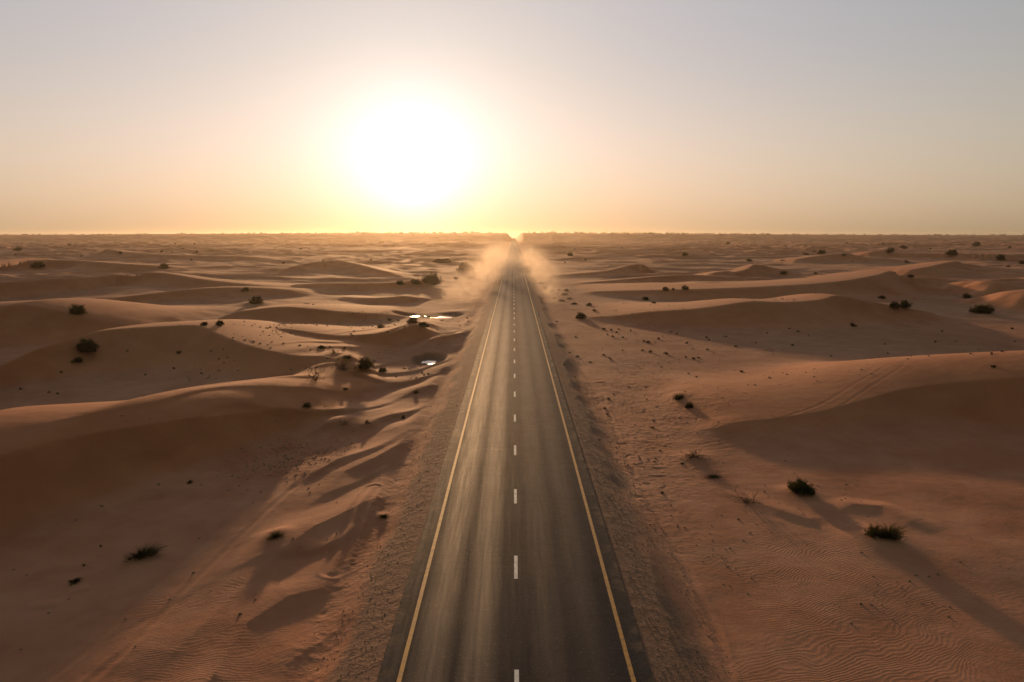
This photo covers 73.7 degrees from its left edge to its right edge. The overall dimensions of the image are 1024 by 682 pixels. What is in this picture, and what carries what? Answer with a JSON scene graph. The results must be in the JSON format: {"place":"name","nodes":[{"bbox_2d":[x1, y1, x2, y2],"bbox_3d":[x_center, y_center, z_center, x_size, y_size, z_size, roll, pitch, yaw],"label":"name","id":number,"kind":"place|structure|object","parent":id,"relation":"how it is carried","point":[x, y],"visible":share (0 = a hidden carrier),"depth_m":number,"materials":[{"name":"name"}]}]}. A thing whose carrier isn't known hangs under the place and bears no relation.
{"place":"outdoors","nodes":[
{"label":"outdoors","id":0,"kind":"place"},
{"bbox_2d":[422,361,435,364],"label":"water","id":1,"kind":"structure","parent":0,"point":[429,362],"depth_m":94.50,"materials":[{"name":"white liquid"}]},
{"bbox_2d":[0,233,1023,681],"bbox_3d":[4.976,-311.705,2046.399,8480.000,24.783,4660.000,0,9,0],"label":"ground","id":2,"kind":"structure","parent":0,"point":[930,455],"depth_m":53.94,"materials":[{"name":"orange sand"}]},
{"bbox_2d":[29,261,44,266],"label":"desert shrub","id":3,"kind":"object","parent":2,"relation":"on","point":[38,264],"visible":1,"depth_m":326.13,"materials":[{"name":"green plant"}]},
{"bbox_2d":[68,577,82,585],"bbox_3d":[-21.966,12.035,34.276,0.560,0.285,0.731,4,10,23],"label":"grass tussock","id":4,"kind":"object","parent":2,"relation":"on","point":[76,580],"depth_m":34.25,"materials":[{"name":"green plant"}]},
{"bbox_2d":[71,356,82,362],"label":"desert shrub","id":5,"kind":"object","parent":2,"relation":"on","point":[77,359],"visible":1,"depth_m":84.50,"materials":[{"name":"green plant"}]},
{"bbox_2d":[68,304,86,314],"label":"desert shrub","id":6,"kind":"object","parent":2,"relation":"on","point":[77,309],"visible":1,"depth_m":115.68,"materials":[{"name":"green plant"}]},
{"bbox_2d":[76,338,99,352],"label":"desert shrub","id":7,"kind":"object","parent":2,"relation":"on","point":[89,345],"visible":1,"depth_m":86.34,"materials":[{"name":"green plant"}]},
{"bbox_2d":[123,541,168,561],"bbox_3d":[-19.769,11.203,36.758,2.486,0.897,2.006,-4,10,-24],"label":"grass tussock","id":8,"kind":"object","parent":2,"relation":"on","point":[142,553],"depth_m":36.61,"materials":[{"name":"plant"}]},
{"bbox_2d":[159,263,168,267],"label":"desert shrub","id":9,"kind":"object","parent":2,"relation":"on","point":[163,266],"visible":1,"depth_m":327.65,"materials":[{"name":"green plant"}]},
{"bbox_2d":[215,320,224,325],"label":"desert shrub","id":10,"kind":"object","parent":2,"relation":"on","point":[219,322],"visible":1,"depth_m":99.10,"materials":[{"name":"green plant"}]},
{"bbox_2d":[249,295,263,303],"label":"desert shrub","id":11,"kind":"object","parent":2,"relation":"on","point":[254,300],"visible":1,"depth_m":166.49,"materials":[{"name":"green plant"}]},
{"bbox_2d":[262,531,284,539],"bbox_3d":[-13.162,10.727,37.800,1.538,0.471,1.050,-3,9,-21],"label":"grass tussock","id":12,"kind":"object","parent":2,"relation":"on","point":[275,535],"depth_m":37.82,"materials":[{"name":"green plant"}]},
{"bbox_2d":[301,401,311,407],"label":"desert shrub","id":13,"kind":"object","parent":2,"relation":"on","point":[307,405],"visible":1,"depth_m":62.38,"materials":[{"name":"green plant"}]},
{"bbox_2d":[302,365,324,379],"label":"dead shrub","id":14,"kind":"object","parent":2,"relation":"on","point":[315,374],"visible":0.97,"depth_m":71.20,"materials":[{"name":"brown plant"}]},
{"bbox_2d":[332,356,350,370],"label":"dead shrub","id":15,"kind":"object","parent":2,"relation":"on","point":[342,368],"visible":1,"depth_m":79.36,"materials":[{"name":"brown plant"}]},
{"bbox_2d":[342,354,352,358],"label":"grass tussock","id":16,"kind":"object","parent":2,"relation":"on","point":[347,356],"depth_m":82.97,"materials":[{"name":"plant"}]},
{"bbox_2d":[354,356,375,369],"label":"desert shrub","id":17,"kind":"object","parent":2,"relation":"on","point":[363,363],"visible":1,"depth_m":80.14,"materials":[{"name":"green plant"}]},
{"bbox_2d":[377,368,387,372],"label":"desert shrub","id":18,"kind":"object","parent":2,"relation":"on","point":[382,370],"visible":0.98,"depth_m":82.88,"materials":[{"name":"green plant"}]},
{"bbox_2d":[395,280,404,284],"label":"desert shrub","id":19,"kind":"object","parent":2,"relation":"on","point":[401,282],"visible":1,"depth_m":221.12,"materials":[{"name":"green plant"}]},
{"bbox_2d":[406,316,417,322],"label":"desert shrub","id":20,"kind":"object","parent":2,"relation":"on","point":[412,319],"visible":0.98,"depth_m":116.12,"materials":[{"name":"green plant"}]},
{"bbox_2d":[411,277,420,283],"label":"desert shrub","id":21,"kind":"object","parent":2,"relation":"on","point":[415,281],"visible":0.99,"depth_m":223.58,"materials":[{"name":"green plant"}]},
{"bbox_2d":[417,322,428,327],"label":"desert shrub","id":22,"kind":"object","parent":2,"relation":"on","point":[422,324],"visible":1,"depth_m":113.45,"materials":[{"name":"green plant"}]},
{"bbox_2d":[421,272,442,284],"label":"desert shrub","id":23,"kind":"object","parent":2,"relation":"on","point":[431,279],"visible":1,"depth_m":229.29,"materials":[{"name":"green plant"}]},
{"bbox_2d":[432,258,453,262],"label":"desert shrub","id":24,"kind":"object","parent":2,"relation":"on","point":[444,260],"visible":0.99,"depth_m":403.88,"materials":[{"name":"brown plant"}]},
{"bbox_2d":[456,262,474,270],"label":"desert shrub","id":25,"kind":"object","parent":2,"relation":"on","point":[465,266],"visible":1,"depth_m":318.89,"materials":[{"name":"beige plant"}]},
{"bbox_2d":[465,257,487,261],"bbox_3d":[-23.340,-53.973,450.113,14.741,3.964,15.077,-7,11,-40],"label":"water puddle","id":26,"kind":"object","parent":2,"relation":"on","point":[475,259],"visible":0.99,"depth_m":448.15,"materials":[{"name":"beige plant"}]},
{"bbox_2d":[4,293,1002,681],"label":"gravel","id":27,"kind":"structure","parent":2,"relation":"on","point":[442,453],"depth_m":49.13,"materials":[{"name":"stone"}]},
{"bbox_2d":[4,231,1023,235],"bbox_3d":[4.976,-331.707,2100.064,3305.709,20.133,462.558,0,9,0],"label":"vegetation","id":28,"kind":"object","parent":2,"relation":"on","point":[653,233],"visible":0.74,"depth_m":2030.42,"materials":[{"name":"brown plant"}]},
{"bbox_2d":[575,312,586,318],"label":"desert shrub","id":29,"kind":"object","parent":2,"relation":"on","point":[581,315],"visible":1,"depth_m":141.34,"materials":[{"name":"green plant"}]},
{"bbox_2d":[671,392,686,399],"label":"grass tussock","id":30,"kind":"object","parent":2,"relation":"on","point":[680,395],"depth_m":69.88,"materials":[{"name":"plant"}]},
{"bbox_2d":[684,402,694,407],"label":"desert shrub","id":31,"kind":"object","parent":2,"relation":"on","point":[690,405],"visible":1,"depth_m":66.57,"materials":[{"name":"green plant"}]},
{"bbox_2d":[680,447,706,458],"bbox_3d":[14.063,8.577,52.787,2.255,0.880,1.840,1,9,6],"label":"dead shrub","id":32,"kind":"object","parent":2,"relation":"on","point":[692,454],"visible":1,"depth_m":52.69,"materials":[{"name":"brown plant"}]},
{"bbox_2d":[705,473,720,478],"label":"grass tussock","id":33,"kind":"object","parent":2,"relation":"on","point":[712,476],"depth_m":49.01,"materials":[{"name":"plant"}]},
{"bbox_2d":[729,487,759,503],"bbox_3d":[15.104,10.000,44.377,2.233,0.968,1.706,1,9,9],"label":"dead shrub","id":34,"kind":"object","parent":2,"relation":"on","point":[747,502],"visible":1,"depth_m":44.20,"materials":[{"name":"brown plant"}]},
{"bbox_2d":[786,476,817,495],"bbox_3d":[19.343,9.661,45.515,2.002,0.945,2.208,-1,9,-4],"label":"desert shrub","id":35,"kind":"object","parent":2,"relation":"on","point":[799,486],"visible":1,"depth_m":45.24,"materials":[{"name":"green plant"}]},
{"bbox_2d":[864,523,884,538],"bbox_3d":[20.445,10.644,38.550,1.266,0.751,1.237,-1,9,-8],"label":"desert shrub","id":36,"kind":"object","parent":2,"relation":"on","point":[870,533],"visible":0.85,"depth_m":38.51,"materials":[{"name":"green plant"}]},
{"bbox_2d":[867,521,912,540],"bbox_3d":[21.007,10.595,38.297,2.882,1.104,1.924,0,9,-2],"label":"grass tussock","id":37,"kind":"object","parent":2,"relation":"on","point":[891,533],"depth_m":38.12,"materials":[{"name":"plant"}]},
{"bbox_2d":[885,247,894,251],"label":"desert shrub","id":38,"kind":"object","parent":2,"relation":"on","point":[890,249],"visible":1,"depth_m":542.69,"materials":[{"name":"green plant"}]},
{"bbox_2d":[889,300,900,308],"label":"desert shrub","id":39,"kind":"object","parent":2,"relation":"on","point":[896,305],"visible":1,"depth_m":139.62,"materials":[{"name":"green plant"}]},
{"bbox_2d":[900,300,912,307],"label":"desert shrub","id":40,"kind":"object","parent":2,"relation":"on","point":[904,304],"visible":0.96,"depth_m":140.23,"materials":[{"name":"green plant"}]},
{"bbox_2d":[944,249,958,254],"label":"desert shrub","id":41,"kind":"object","parent":2,"relation":"on","point":[952,252],"visible":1,"depth_m":489.39,"materials":[{"name":"green plant"}]},
{"bbox_2d":[962,293,971,297],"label":"desert shrub","id":42,"kind":"object","parent":2,"relation":"on","point":[965,295],"visible":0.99,"depth_m":186.49,"materials":[{"name":"green plant"}]},
{"bbox_2d":[971,241,980,245],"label":"desert shrub","id":43,"kind":"object","parent":2,"relation":"on","point":[975,243],"visible":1,"depth_m":961.89,"materials":[{"name":"green plant"}]},
{"bbox_2d":[969,304,994,312],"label":"desert shrub","id":44,"kind":"object","parent":2,"relation":"on","point":[981,308],"visible":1,"depth_m":146.87,"materials":[{"name":"green plant"}]},
{"bbox_2d":[996,254,1006,259],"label":"desert shrub","id":45,"kind":"object","parent":2,"relation":"on","point":[1001,257],"visible":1,"depth_m":449.33,"materials":[{"name":"green plant"}]},
{"bbox_2d":[0,0,1023,237],"label":"sky","id":46,"kind":"structure","parent":0,"point":[514,117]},
{"bbox_2d":[377,238,653,681],"bbox_3d":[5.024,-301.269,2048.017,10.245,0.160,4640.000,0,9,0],"label":"road","id":47,"kind":"structure","parent":0,"point":[484,615],"depth_m":35.05,"materials":[{"name":"grey asphalt"}]},
{"bbox_2d":[396,243,511,681],"bbox_3d":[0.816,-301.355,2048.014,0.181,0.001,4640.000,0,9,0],"label":"edge line","id":48,"kind":"object","parent":47,"relation":"on","point":[404,659],"visible":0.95,"depth_m":34.98,"materials":[{"name":"yellow paint"}]},
{"bbox_2d":[514,308,518,681],"bbox_3d":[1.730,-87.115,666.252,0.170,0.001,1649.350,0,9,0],"label":"line","id":49,"kind":"object","parent":47,"relation":"on","point":[516,675],"visible":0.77,"depth_m":33.81,"materials":[{"name":"white paint"}]},
{"bbox_2d":[517,249,635,681],"bbox_3d":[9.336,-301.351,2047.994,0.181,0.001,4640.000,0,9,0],"label":"edge line","id":50,"kind":"object","parent":47,"relation":"on","point":[627,658],"visible":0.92,"depth_m":34.93,"materials":[{"name":"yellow paint"}]}
]}

